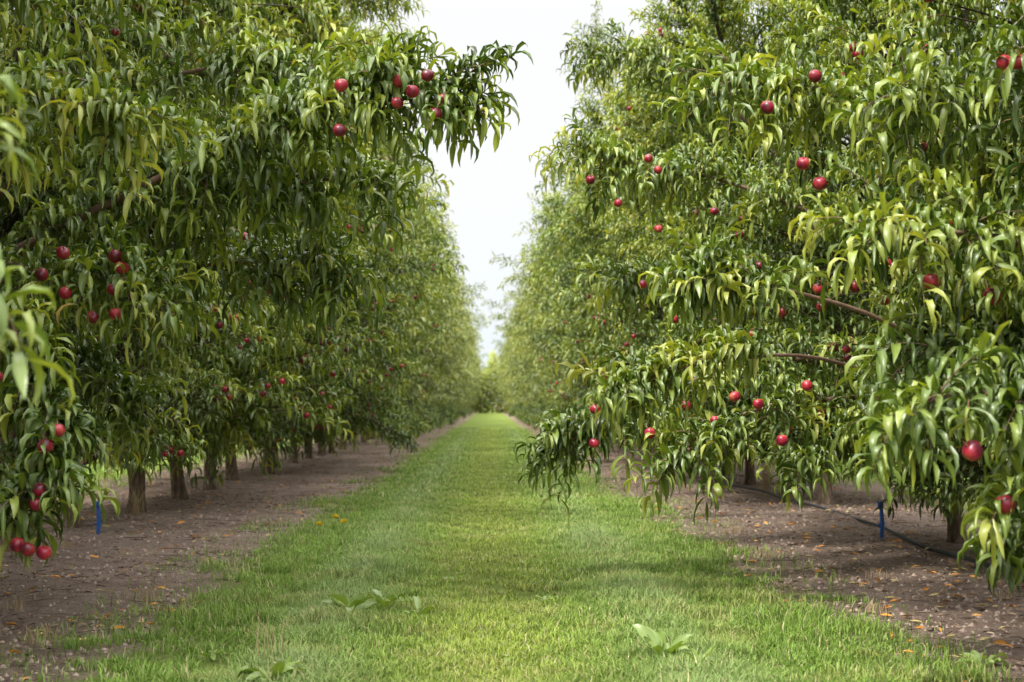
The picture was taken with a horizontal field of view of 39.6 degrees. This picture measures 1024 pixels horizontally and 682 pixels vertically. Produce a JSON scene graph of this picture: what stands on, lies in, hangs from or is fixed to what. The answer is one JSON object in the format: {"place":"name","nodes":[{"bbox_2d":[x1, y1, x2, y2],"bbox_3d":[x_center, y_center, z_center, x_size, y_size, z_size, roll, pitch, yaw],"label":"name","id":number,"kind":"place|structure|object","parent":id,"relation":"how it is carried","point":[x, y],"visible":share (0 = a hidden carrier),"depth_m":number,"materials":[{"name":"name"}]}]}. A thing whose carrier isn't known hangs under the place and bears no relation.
{"place":"outdoors","nodes":[
{"label":"outdoors","id":0,"kind":"place"},
{"bbox_2d":[1,0,1018,403],"label":"sky","id":1,"kind":"structure","parent":0,"point":[488,199],"materials":[{"name":"white"}]},
{"bbox_2d":[0,426,1023,681],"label":"grass","id":2,"kind":"structure","parent":0,"point":[330,642],"depth_m":6.80,"materials":[{"name":"green plant"}]},
{"bbox_2d":[0,405,1023,681],"bbox_3d":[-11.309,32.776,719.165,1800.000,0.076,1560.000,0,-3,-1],"label":"ground","id":3,"kind":"structure","parent":0,"point":[490,419],"depth_m":9.70,"materials":[{"name":"brown soil"}]},
{"bbox_2d":[3,594,25,611],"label":"dry grass tuft","id":4,"kind":"object","parent":3,"relation":"on","point":[21,605],"visible":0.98,"depth_m":6.90,"materials":[{"name":"plant"}]},
{"bbox_2d":[0,73,74,407],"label":"nectarine tree","id":5,"kind":"object","parent":3,"relation":"on","point":[30,328],"visible":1,"depth_m":2.80,"materials":[{"name":"green plant"}]},
{"bbox_2d":[26,622,57,643],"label":"dry grass tuft","id":6,"kind":"object","parent":3,"relation":"on","point":[38,633],"visible":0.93,"depth_m":6.02,"materials":[{"name":"plant"}]},
{"bbox_2d":[95,501,100,534],"bbox_3d":[-3.117,1.364,10.703,0.051,0.321,0.048,0,-3,-1],"label":"irrigation stake","id":7,"kind":"object","parent":3,"relation":"on","point":[98,523],"visible":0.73,"depth_m":10.69,"materials":[{"name":"blue plastic"}]},
{"bbox_2d":[0,0,222,573],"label":"nectarine tree","id":8,"kind":"object","parent":3,"relation":"on","point":[49,424],"visible":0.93,"depth_m":5.82,"materials":[{"name":"green plant"}]},
{"bbox_2d":[116,483,146,515],"bbox_3d":[-3.301,1.407,12.506,0.251,0.314,0.246,-1,-3,28],"label":"dry grass tuft","id":9,"kind":"object","parent":3,"relation":"on","point":[135,507],"visible":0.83,"depth_m":12.49,"materials":[{"name":"brown plant"}]},
{"bbox_2d":[0,0,276,553],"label":"nectarine tree","id":10,"kind":"object","parent":3,"relation":"on","point":[191,9],"visible":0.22,"depth_m":9.80,"materials":[{"name":"green plant"}]},
{"bbox_2d":[139,584,164,601],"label":"dry grass tuft","id":11,"kind":"object","parent":3,"relation":"on","point":[147,595],"visible":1,"depth_m":7.30,"materials":[{"name":"plant"}]},
{"bbox_2d":[0,0,413,527],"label":"nectarine tree","id":12,"kind":"object","parent":3,"relation":"on","point":[194,413],"visible":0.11,"depth_m":11.21,"materials":[{"name":"green plant"}]},
{"bbox_2d":[195,649,226,659],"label":"weed","id":13,"kind":"object","parent":3,"relation":"on","point":[214,654],"visible":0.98,"depth_m":5.61,"materials":[{"name":"green plant"}]},
{"bbox_2d":[0,0,430,498],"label":"nectarine tree","id":14,"kind":"object","parent":3,"relation":"on","point":[178,487],"visible":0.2,"depth_m":15.02,"materials":[{"name":"green plant"}]},
{"bbox_2d":[0,0,453,512],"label":"nectarine tree","id":15,"kind":"object","parent":3,"relation":"on","point":[276,30],"visible":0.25,"depth_m":13.42,"materials":[{"name":"green plant"}]},
{"bbox_2d":[106,1,396,489],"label":"nectarine tree","id":16,"kind":"object","parent":3,"relation":"on","point":[212,478],"visible":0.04,"depth_m":16.54,"materials":[{"name":"green plant"}]},
{"bbox_2d":[0,0,533,517],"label":"nectarine tree","id":17,"kind":"object","parent":3,"relation":"on","point":[378,88],"visible":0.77,"depth_m":6.93,"materials":[{"name":"green plant"}]},
{"bbox_2d":[236,655,306,681],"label":"weed","id":18,"kind":"object","parent":3,"relation":"on","point":[279,665],"visible":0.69,"depth_m":5.08,"materials":[{"name":"green plant"}]},
{"bbox_2d":[254,611,289,661],"bbox_3d":[-0.930,1.148,5.512,0.137,0.214,0.154,0,-3,-1],"label":"dry grass tuft","id":19,"kind":"object","parent":3,"relation":"on","point":[266,632],"visible":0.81,"depth_m":5.50,"materials":[{"name":"plant"}]},
{"bbox_2d":[159,4,439,480],"bbox_3d":[-3.569,-2.178,18.694,5.270,8.134,3.240,-1,-3,20],"label":"nectarine tree","id":20,"kind":"object","parent":3,"relation":"on","point":[232,473],"visible":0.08,"depth_m":18.59,"materials":[{"name":"green plant"}]},
{"bbox_2d":[176,1,467,473],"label":"nectarine tree","id":21,"kind":"object","parent":3,"relation":"on","point":[358,417],"visible":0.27,"depth_m":20.43,"materials":[{"name":"green plant"}]},
{"bbox_2d":[236,39,437,467],"bbox_3d":[-4.009,-1.841,22.418,5.680,7.783,2.796,0,-3,-1],"label":"nectarine tree","id":22,"kind":"object","parent":3,"relation":"on","point":[400,310],"visible":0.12,"depth_m":22.25,"materials":[{"name":"green plant"}]},
{"bbox_2d":[249,157,434,462],"bbox_3d":[-3.665,-1.130,24.054,4.359,6.491,2.780,-1,-3,16],"label":"nectarine tree","id":23,"kind":"object","parent":3,"relation":"on","point":[292,459],"visible":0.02,"depth_m":24.13,"materials":[{"name":"green plant"}]},
{"bbox_2d":[322,586,376,613],"bbox_3d":[-0.748,1.234,6.659,0.264,0.175,0.226,1,-3,-24],"label":"weed","id":24,"kind":"object","parent":3,"relation":"on","point":[342,601],"visible":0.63,"depth_m":6.67,"materials":[{"name":"green plant"}]},
{"bbox_2d":[281,171,420,458],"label":"nectarine tree","id":25,"kind":"object","parent":3,"relation":"on","point":[309,451],"visible":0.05,"depth_m":25.82,"materials":[{"name":"green plant"}]},
{"bbox_2d":[280,125,459,455],"bbox_3d":[-3.711,-1.288,27.803,5.559,7.150,2.635,1,-3,-19],"label":"nectarine tree","id":26,"kind":"object","parent":3,"relation":"on","point":[409,414],"visible":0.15,"depth_m":28.15,"materials":[{"name":"green plant"}]},
{"bbox_2d":[314,214,433,452],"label":"nectarine tree","id":27,"kind":"object","parent":3,"relation":"on","point":[410,305],"visible":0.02,"depth_m":29.45,"materials":[{"name":"green plant"}]},
{"bbox_2d":[366,589,407,610],"bbox_3d":[-0.611,1.251,6.791,0.232,0.131,0.200,-2,-3,43],"label":"weed","id":28,"kind":"object","parent":3,"relation":"on","point":[391,598],"visible":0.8,"depth_m":6.77,"materials":[{"name":"green plant"}]},
{"bbox_2d":[349,198,443,444],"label":"nectarine tree","id":29,"kind":"object","parent":3,"relation":"on","point":[424,335],"visible":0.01,"depth_m":35.45,"materials":[{"name":"green plant"}]},
{"bbox_2d":[336,128,459,449],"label":"nectarine tree","id":30,"kind":"object","parent":3,"relation":"on","point":[410,393],"visible":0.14,"depth_m":31.64,"materials":[{"name":"green plant"}]},
{"bbox_2d":[346,174,453,446],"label":"nectarine tree","id":31,"kind":"object","parent":3,"relation":"on","point":[423,412],"visible":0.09,"depth_m":33.37,"materials":[{"name":"green plant"}]},
{"bbox_2d":[360,227,445,442],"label":"nectarine tree","id":32,"kind":"object","parent":3,"relation":"on","point":[420,352],"visible":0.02,"depth_m":36.86,"materials":[{"name":"green plant"}]},
{"bbox_2d":[359,191,467,438],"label":"nectarine tree","id":33,"kind":"object","parent":3,"relation":"on","point":[443,317],"visible":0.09,"depth_m":40.94,"materials":[{"name":"green plant"}]},
{"bbox_2d":[358,214,471,430],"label":"nectarine tree","id":34,"kind":"object","parent":3,"relation":"on","point":[444,414],"visible":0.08,"depth_m":44.54,"materials":[{"name":"green plant"}]},
{"bbox_2d":[403,596,437,616],"bbox_3d":[-0.434,1.257,6.647,0.157,0.104,0.161,-1,-3,20],"label":"weed","id":35,"kind":"object","parent":3,"relation":"on","point":[417,600],"visible":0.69,"depth_m":6.66,"materials":[{"name":"green plant"}]},
{"bbox_2d":[366,171,477,440],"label":"nectarine tree","id":36,"kind":"object","parent":3,"relation":"on","point":[424,367],"visible":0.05,"depth_m":38.66,"materials":[{"name":"green plant"}]},
{"bbox_2d":[406,314,457,400],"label":"nectarine tree","id":37,"kind":"object","parent":3,"relation":"on","point":[434,351],"visible":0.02,"depth_m":45.70,"materials":[{"name":"green plant"}]},
{"bbox_2d":[380,256,487,435],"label":"nectarine tree","id":38,"kind":"object","parent":3,"relation":"on","point":[442,359],"visible":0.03,"depth_m":42.41,"materials":[{"name":"green plant"}]},
{"bbox_2d":[405,243,468,425],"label":"nectarine tree","id":39,"kind":"object","parent":3,"relation":"on","point":[443,402],"visible":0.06,"depth_m":49.40,"materials":[{"name":"green plant"}]},
{"bbox_2d":[414,306,473,417],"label":"nectarine tree","id":40,"kind":"object","parent":3,"relation":"on","point":[440,376],"visible":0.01,"depth_m":51.63,"materials":[{"name":"green plant"}]},
{"bbox_2d":[425,319,467,400],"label":"nectarine tree","id":41,"kind":"object","parent":3,"relation":"on","point":[460,346],"depth_m":55.11,"materials":[{"name":"green plant"}]},
{"bbox_2d":[414,257,483,428],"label":"nectarine tree","id":42,"kind":"object","parent":3,"relation":"on","point":[460,322],"visible":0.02,"depth_m":47.34,"materials":[{"name":"green plant"}]},
{"bbox_2d":[425,308,474,423],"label":"nectarine tree","id":43,"kind":"object","parent":3,"relation":"on","point":[447,407],"visible":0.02,"depth_m":56.61,"materials":[{"name":"green plant"}]},
{"bbox_2d":[443,314,472,417],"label":"nectarine tree","id":44,"kind":"object","parent":3,"relation":"on","point":[460,411],"visible":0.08,"depth_m":67.39,"materials":[{"name":"green plant"}]},
{"bbox_2d":[439,264,476,416],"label":"nectarine tree","id":45,"kind":"object","parent":3,"relation":"on","point":[461,347],"visible":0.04,"depth_m":64.30,"materials":[{"name":"green plant"}]},
{"bbox_2d":[438,316,478,419],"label":"nectarine tree","id":46,"kind":"object","parent":3,"relation":"on","point":[469,385],"visible":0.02,"depth_m":70.99,"materials":[{"name":"green plant"}]},
{"bbox_2d":[434,285,484,412],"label":"nectarine tree","id":47,"kind":"object","parent":3,"relation":"on","point":[470,336],"visible":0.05,"depth_m":58.59,"materials":[{"name":"green plant"}]},
{"bbox_2d":[436,285,486,418],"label":"nectarine tree","id":48,"kind":"object","parent":3,"relation":"on","point":[463,337],"visible":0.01,"depth_m":60.12,"materials":[{"name":"green plant"}]},
{"bbox_2d":[440,287,486,418],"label":"nectarine tree","id":49,"kind":"object","parent":3,"relation":"on","point":[457,413],"visible":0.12,"depth_m":62.08,"materials":[{"name":"green plant"}]},
{"bbox_2d":[450,309,478,405],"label":"nectarine tree","id":50,"kind":"object","parent":3,"relation":"on","point":[467,361],"depth_m":80.14,"materials":[{"name":"green plant"}]},
{"bbox_2d":[441,306,488,402],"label":"nectarine tree","id":51,"kind":"object","parent":3,"relation":"on","point":[465,347],"visible":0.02,"depth_m":65.92,"materials":[{"name":"green plant"}]},
{"bbox_2d":[455,321,478,408],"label":"nectarine tree","id":52,"kind":"object","parent":3,"relation":"on","point":[460,364],"visible":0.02,"depth_m":77.91,"materials":[{"name":"green plant"}]},
{"bbox_2d":[452,314,482,403],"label":"nectarine tree","id":53,"kind":"object","parent":3,"relation":"on","point":[464,355],"visible":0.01,"depth_m":72.80,"materials":[{"name":"green plant"}]},
{"bbox_2d":[457,334,484,400],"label":"nectarine tree","id":54,"kind":"object","parent":3,"relation":"on","point":[467,365],"depth_m":89.76,"materials":[{"name":"green plant"}]},
{"bbox_2d":[461,345,487,399],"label":"nectarine tree","id":55,"kind":"object","parent":3,"relation":"on","point":[475,370],"visible":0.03,"depth_m":108.61,"materials":[{"name":"green plant"}]},
{"bbox_2d":[466,343,485,409],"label":"nectarine tree","id":56,"kind":"object","parent":3,"relation":"on","point":[476,376],"depth_m":117.82,"materials":[{"name":"green plant"}]},
{"bbox_2d":[471,350,508,412],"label":"distant tree belt","id":57,"kind":"object","parent":3,"relation":"on","point":[483,402],"visible":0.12,"depth_m":151.48,"materials":[{"name":"green plant"}]},
{"bbox_2d":[493,340,513,406],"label":"nectarine tree","id":58,"kind":"object","parent":3,"relation":"on","point":[510,403],"visible":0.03,"depth_m":112.96,"materials":[{"name":"green plant"}]},
{"bbox_2d":[491,329,522,410],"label":"nectarine tree","id":59,"kind":"object","parent":3,"relation":"on","point":[512,354],"visible":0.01,"depth_m":81.95,"materials":[{"name":"green plant"}]},
{"bbox_2d":[493,334,521,399],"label":"nectarine tree","id":60,"kind":"object","parent":3,"relation":"on","point":[508,360],"visible":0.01,"depth_m":84.04,"materials":[{"name":"green plant"}]},
{"bbox_2d":[0,451,1023,681],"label":"leaf litter","id":61,"kind":"object","parent":3,"relation":"on","point":[996,642],"visible":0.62,"depth_m":9.11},
{"bbox_2d":[491,286,533,420],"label":"nectarine tree","id":62,"kind":"object","parent":3,"relation":"on","point":[511,413],"visible":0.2,"depth_m":70.98,"materials":[{"name":"green plant"}]},
{"bbox_2d":[499,346,525,401],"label":"nectarine tree","id":63,"kind":"object","parent":3,"relation":"on","point":[510,356],"visible":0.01,"depth_m":74.61,"materials":[{"name":"green plant"}]},
{"bbox_2d":[500,286,528,407],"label":"nectarine tree","id":64,"kind":"object","parent":3,"relation":"on","point":[516,402],"visible":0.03,"depth_m":78.52,"materials":[{"name":"green plant"}]},
{"bbox_2d":[488,292,543,421],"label":"nectarine tree","id":65,"kind":"object","parent":3,"relation":"on","point":[503,337],"visible":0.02,"depth_m":61.12,"materials":[{"name":"green plant"}]},
{"bbox_2d":[481,228,552,419],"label":"nectarine tree","id":66,"kind":"object","parent":3,"relation":"on","point":[516,321],"visible":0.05,"depth_m":55.76,"materials":[{"name":"green plant"}]},
{"bbox_2d":[499,295,541,407],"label":"nectarine tree","id":67,"kind":"object","parent":3,"relation":"on","point":[525,381],"visible":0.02,"depth_m":59.45,"materials":[{"name":"green plant"}]},
{"bbox_2d":[497,254,551,425],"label":"nectarine tree","id":68,"kind":"object","parent":3,"relation":"on","point":[522,363],"visible":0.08,"depth_m":53.90,"materials":[{"name":"green plant"}]},
{"bbox_2d":[512,311,547,417],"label":"nectarine tree","id":69,"kind":"object","parent":3,"relation":"on","point":[525,366],"visible":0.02,"depth_m":63.34,"materials":[{"name":"green plant"}]},
{"bbox_2d":[518,339,548,424],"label":"nectarine tree","id":70,"kind":"object","parent":3,"relation":"on","point":[534,399],"visible":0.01,"depth_m":57.63,"materials":[{"name":"green plant"}]},
{"bbox_2d":[512,259,559,401],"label":"nectarine tree","id":71,"kind":"object","parent":3,"relation":"on","point":[526,345],"visible":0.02,"depth_m":52.03,"materials":[{"name":"green plant"}]},
{"bbox_2d":[507,225,566,424],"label":"nectarine tree","id":72,"kind":"object","parent":3,"relation":"on","point":[527,335],"visible":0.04,"depth_m":48.15,"materials":[{"name":"green plant"}]},
{"bbox_2d":[514,296,560,426],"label":"nectarine tree","id":73,"kind":"object","parent":3,"relation":"on","point":[535,408],"visible":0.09,"depth_m":49.83,"materials":[{"name":"green plant"}]},
{"bbox_2d":[489,153,595,429],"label":"nectarine tree","id":74,"kind":"object","parent":3,"relation":"on","point":[538,343],"visible":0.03,"depth_m":38.84,"materials":[{"name":"green plant"}]},
{"bbox_2d":[524,307,566,429],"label":"nectarine tree","id":75,"kind":"object","parent":3,"relation":"on","point":[544,402],"depth_m":46.30,"materials":[{"name":"green plant"}]},
{"bbox_2d":[509,182,596,419],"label":"nectarine tree","id":76,"kind":"object","parent":3,"relation":"on","point":[536,335],"visible":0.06,"depth_m":40.76,"materials":[{"name":"green plant"}]},
{"bbox_2d":[523,308,585,430],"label":"nectarine tree","id":77,"kind":"object","parent":3,"relation":"on","point":[546,403],"visible":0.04,"depth_m":44.38,"materials":[{"name":"green plant"}]},
{"bbox_2d":[521,284,593,423],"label":"nectarine tree","id":78,"kind":"object","parent":3,"relation":"on","point":[527,339],"visible":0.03,"depth_m":42.47,"materials":[{"name":"green plant"}]},
{"bbox_2d":[509,214,628,443],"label":"nectarine tree","id":79,"kind":"object","parent":3,"relation":"on","point":[552,366],"visible":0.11,"depth_m":32.85,"materials":[{"name":"green plant"}]},
{"bbox_2d":[521,277,617,442],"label":"nectarine tree","id":80,"kind":"object","parent":3,"relation":"on","point":[556,377],"visible":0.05,"depth_m":36.80,"materials":[{"name":"green plant"}]},
{"bbox_2d":[532,196,621,439],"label":"nectarine tree","id":81,"kind":"object","parent":3,"relation":"on","point":[559,406],"visible":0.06,"depth_m":34.87,"materials":[{"name":"green plant"}]},
{"bbox_2d":[520,139,643,449],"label":"nectarine tree","id":82,"kind":"object","parent":3,"relation":"on","point":[536,253],"visible":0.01,"depth_m":31.10,"materials":[{"name":"green plant"}]},
{"bbox_2d":[532,131,655,452],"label":"nectarine tree","id":83,"kind":"object","parent":3,"relation":"on","point":[561,306],"visible":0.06,"depth_m":29.15,"materials":[{"name":"green plant"}]},
{"bbox_2d":[528,115,698,455],"bbox_3d":[2.882,-1.223,27.561,5.183,6.996,2.929,0,-3,-1],"label":"nectarine tree","id":84,"kind":"object","parent":3,"relation":"on","point":[550,202],"visible":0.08,"depth_m":27.52,"materials":[{"name":"green plant"}]},
{"bbox_2d":[540,137,698,450],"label":"nectarine tree","id":85,"kind":"object","parent":3,"relation":"on","point":[578,362],"visible":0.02,"depth_m":25.17,"materials":[{"name":"green plant"}]},
{"bbox_2d":[548,0,733,450],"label":"nectarine tree","id":86,"kind":"object","parent":3,"relation":"on","point":[579,206],"visible":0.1,"depth_m":23.70,"materials":[{"name":"green plant"}]},
{"bbox_2d":[633,624,692,657],"bbox_3d":[0.585,1.166,5.410,0.184,0.167,0.215,2,-3,-31],"label":"weed","id":87,"kind":"object","parent":3,"relation":"on","point":[655,641],"visible":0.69,"depth_m":5.43,"materials":[{"name":"green plant"}]},
{"bbox_2d":[572,116,772,464],"bbox_3d":[2.813,-1.058,21.622,3.804,6.126,2.884,1,-3,-24],"label":"nectarine tree","id":88,"kind":"object","parent":3,"relation":"on","point":[598,223],"visible":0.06,"depth_m":21.61,"materials":[{"name":"green plant"}]},
{"bbox_2d":[534,14,851,475],"bbox_3d":[2.686,-1.506,19.842,4.724,6.872,2.678,0,-3,-1],"label":"nectarine tree","id":89,"kind":"object","parent":3,"relation":"on","point":[592,112],"visible":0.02,"depth_m":19.75,"materials":[{"name":"green plant"}]},
{"bbox_2d":[682,641,717,663],"bbox_3d":[0.686,1.166,5.229,0.135,0.137,0.166,0,-3,-1],"label":"weed","id":90,"kind":"object","parent":3,"relation":"on","point":[709,651],"visible":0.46,"depth_m":5.23,"materials":[{"name":"green plant"}]},
{"bbox_2d":[554,26,880,484],"bbox_3d":[2.810,-1.150,18.011,4.572,5.990,2.330,0,-3,-1],"label":"nectarine tree","id":91,"kind":"object","parent":3,"relation":"on","point":[643,241],"visible":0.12,"depth_m":17.87,"materials":[{"name":"green plant"}]},
{"bbox_2d":[586,0,887,493],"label":"nectarine tree","id":92,"kind":"object","parent":3,"relation":"on","point":[690,20],"visible":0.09,"depth_m":15.70,"materials":[{"name":"green plant"}]},
{"bbox_2d":[748,460,774,490],"bbox_3d":[2.928,1.518,16.480,0.307,0.442,0.288,2,-3,-42],"label":"trunk","id":93,"kind":"object","parent":3,"relation":"on","point":[765,484],"visible":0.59,"depth_m":16.49,"materials":[{"name":"wood"}]},
{"bbox_2d":[513,0,1022,542],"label":"nectarine tree","id":94,"kind":"object","parent":3,"relation":"on","point":[569,438],"visible":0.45,"depth_m":9.38,"materials":[{"name":"green plant"}]},
{"bbox_2d":[560,0,1010,504],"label":"nectarine tree","id":95,"kind":"object","parent":3,"relation":"on","point":[716,12],"visible":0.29,"depth_m":13.65,"materials":[{"name":"green plant"}]},
{"bbox_2d":[555,0,1023,522],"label":"nectarine tree","id":96,"kind":"object","parent":3,"relation":"on","point":[618,394],"visible":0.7,"depth_m":7.80,"materials":[{"name":"green plant"}]},
{"bbox_2d":[608,441,1023,582],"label":"irrigation hose","id":97,"kind":"object","parent":3,"relation":"on","point":[970,559],"visible":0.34,"depth_m":10.86,"materials":[{"name":"black plastic"}]},
{"bbox_2d":[638,0,1023,489],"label":"nectarine tree","id":98,"kind":"object","parent":3,"relation":"on","point":[914,107],"visible":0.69,"depth_m":6.22,"materials":[{"name":"green plant"}]},
{"bbox_2d":[859,600,889,613],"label":"dry grass tuft","id":99,"kind":"object","parent":3,"relation":"on","point":[871,607],"visible":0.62,"depth_m":6.67,"materials":[{"name":"plant"}]},
{"bbox_2d":[865,566,892,578],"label":"dry grass tuft","id":100,"kind":"object","parent":3,"relation":"on","point":[878,576],"visible":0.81,"depth_m":8.07,"materials":[{"name":"plant"}]},
{"bbox_2d":[877,501,884,538],"bbox_3d":[2.736,1.352,10.545,0.051,0.331,0.048,0,-3,-1],"label":"irrigation stake","id":101,"kind":"object","parent":3,"relation":"on","point":[882,521],"visible":0.73,"depth_m":10.53,"materials":[{"name":"blue plastic"}]},
{"bbox_2d":[788,0,1023,595],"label":"nectarine tree","id":102,"kind":"object","parent":3,"relation":"on","point":[1001,506],"visible":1,"depth_m":4.83,"materials":[{"name":"green plant"}]},
{"bbox_2d":[959,650,1007,667],"bbox_3d":[1.766,1.202,5.340,0.167,0.070,0.144,-1,-3,29],"label":"weed","id":103,"kind":"object","parent":3,"relation":"on","point":[987,660],"visible":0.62,"depth_m":5.34,"materials":[{"name":"green plant"}]},
{"bbox_2d":[989,588,1014,599],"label":"dry grass tuft","id":104,"kind":"object","parent":3,"relation":"on","point":[1002,595],"visible":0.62,"depth_m":7.18,"materials":[{"name":"plant"}]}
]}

